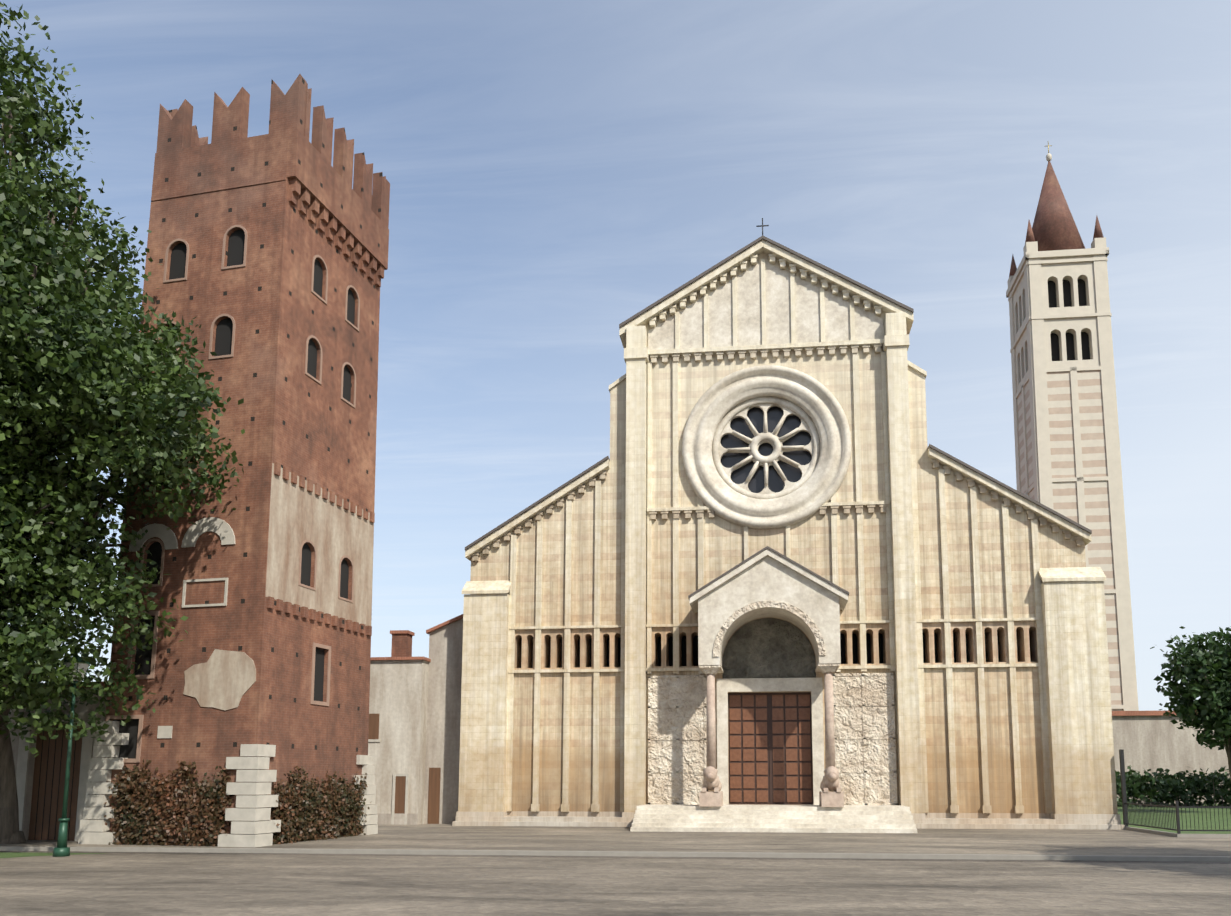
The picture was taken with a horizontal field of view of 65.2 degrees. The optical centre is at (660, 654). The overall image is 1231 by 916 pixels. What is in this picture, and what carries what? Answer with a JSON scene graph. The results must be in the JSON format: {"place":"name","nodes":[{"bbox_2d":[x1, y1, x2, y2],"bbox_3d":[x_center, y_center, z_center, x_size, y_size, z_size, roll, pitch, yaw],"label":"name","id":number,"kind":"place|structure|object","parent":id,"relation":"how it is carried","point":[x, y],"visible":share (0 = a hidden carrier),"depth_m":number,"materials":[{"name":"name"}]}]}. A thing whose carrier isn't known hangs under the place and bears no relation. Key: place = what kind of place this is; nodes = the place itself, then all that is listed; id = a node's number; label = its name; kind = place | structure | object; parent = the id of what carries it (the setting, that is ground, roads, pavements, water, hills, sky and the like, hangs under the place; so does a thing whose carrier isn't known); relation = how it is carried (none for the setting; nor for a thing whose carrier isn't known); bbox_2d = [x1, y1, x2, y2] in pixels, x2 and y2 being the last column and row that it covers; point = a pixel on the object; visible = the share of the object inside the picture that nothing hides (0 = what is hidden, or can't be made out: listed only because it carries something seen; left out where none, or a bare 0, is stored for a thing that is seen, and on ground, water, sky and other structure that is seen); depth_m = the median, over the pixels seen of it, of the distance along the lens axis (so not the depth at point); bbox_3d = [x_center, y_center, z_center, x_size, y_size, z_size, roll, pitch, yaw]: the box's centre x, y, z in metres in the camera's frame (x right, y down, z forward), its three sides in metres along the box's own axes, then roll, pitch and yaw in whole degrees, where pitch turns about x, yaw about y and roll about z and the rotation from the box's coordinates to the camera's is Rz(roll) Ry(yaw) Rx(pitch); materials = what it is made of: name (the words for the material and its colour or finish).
{"place":"outdoors","nodes":[
{"label":"outdoors","id":0,"kind":"place"},
{"bbox_2d":[8,681,107,840],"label":"wall","id":1,"kind":"structure","parent":0,"point":[40,780],"depth_m":33.20,"materials":[{"name":"brown wood"}]},
{"bbox_2d":[367,614,462,824],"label":"annex house","id":2,"kind":"structure","parent":0,"point":[414,726],"depth_m":44.96,"materials":[{"name":"white paint"}]},
{"bbox_2d":[0,853,1230,915],"bbox_3d":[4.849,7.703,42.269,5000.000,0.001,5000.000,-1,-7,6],"label":"road","id":3,"kind":"structure","parent":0,"point":[112,884],"depth_m":19.84,"materials":[{"name":"grey asphalt"}]},
{"bbox_2d":[0,852,105,857],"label":"lawn","id":4,"kind":"structure","parent":3,"relation":"on","point":[11,854],"depth_m":28.34,"materials":[{"name":"green plant"}]},
{"bbox_2d":[52,656,89,856],"bbox_3d":[-17.297,2.857,28.119,0.560,6.000,0.560,-1,-7,6],"label":"street lamp","id":5,"kind":"object","parent":3,"relation":"on","point":[61,849],"visible":0.79,"depth_m":27.95,"materials":[{"name":"green metal"}]},
{"bbox_2d":[0,2,244,843],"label":"tree","id":6,"kind":"object","parent":3,"relation":"on","point":[76,365],"visible":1,"depth_m":27.44,"materials":[{"name":"green plant"}]},
{"bbox_2d":[0,824,1230,863],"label":"pavement","id":7,"kind":"structure","parent":0,"point":[1025,845],"depth_m":30.45,"materials":[{"name":"stone"}]},
{"bbox_2d":[104,759,232,845],"bbox_3d":[-15.677,4.746,30.831,4.796,2.789,1.169,-2,-8,15],"label":"hedge","id":8,"kind":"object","parent":7,"relation":"on","point":[147,809],"depth_m":30.59,"materials":[{"name":"brown plant"}]},
{"bbox_2d":[78,74,389,846],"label":"abbey tower","id":9,"kind":"structure","parent":7,"relation":"on","point":[269,252],"depth_m":33.21,"materials":[{"name":"brown brick"}]},
{"bbox_2d":[268,762,371,843],"bbox_3d":[-11.909,5.132,33.499,1.125,2.692,5.838,-2,-8,12],"label":"hedge","id":10,"kind":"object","parent":7,"relation":"on","point":[301,806],"depth_m":33.04,"materials":[{"name":"brown plant"}]},
{"bbox_2d":[452,218,1124,832],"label":"church","id":11,"kind":"structure","parent":7,"relation":"on","point":[774,562],"depth_m":43.43,"materials":[{"name":"stone"}]},
{"bbox_2d":[1006,143,1138,710],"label":"campanile","id":12,"kind":"structure","parent":7,"relation":"on","point":[1067,448],"depth_m":86.10,"materials":[{"name":"stone"}]},
{"bbox_2d":[0,0,1230,710],"label":"sky","id":13,"kind":"structure","parent":0,"point":[555,170],"materials":[{"name":"blue"}]},
{"bbox_2d":[1112,710,1229,803],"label":"cloister wall","id":14,"kind":"structure","parent":0,"point":[1153,741],"depth_m":78.85,"materials":[{"name":"paint"}]},
{"bbox_2d":[1117,804,1230,837],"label":"lawn","id":15,"kind":"structure","parent":0,"point":[1204,825],"depth_m":45.04,"materials":[{"name":"green plant"}]},
{"bbox_2d":[1115,765,1230,806],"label":"lawn hedge","id":16,"kind":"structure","parent":15,"relation":"on","point":[1159,788],"depth_m":69.52,"materials":[{"name":"green plant"}]},
{"bbox_2d":[1119,749,1230,833],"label":"lawn railing","id":17,"kind":"object","parent":15,"relation":"on","point":[1126,818],"visible":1,"depth_m":36.75,"materials":[{"name":"metal"}]},
{"bbox_2d":[1150,626,1230,813],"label":"lawn tree","id":18,"kind":"object","parent":15,"relation":"on","point":[1207,674],"visible":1,"depth_m":56.43,"materials":[{"name":"green plant"}]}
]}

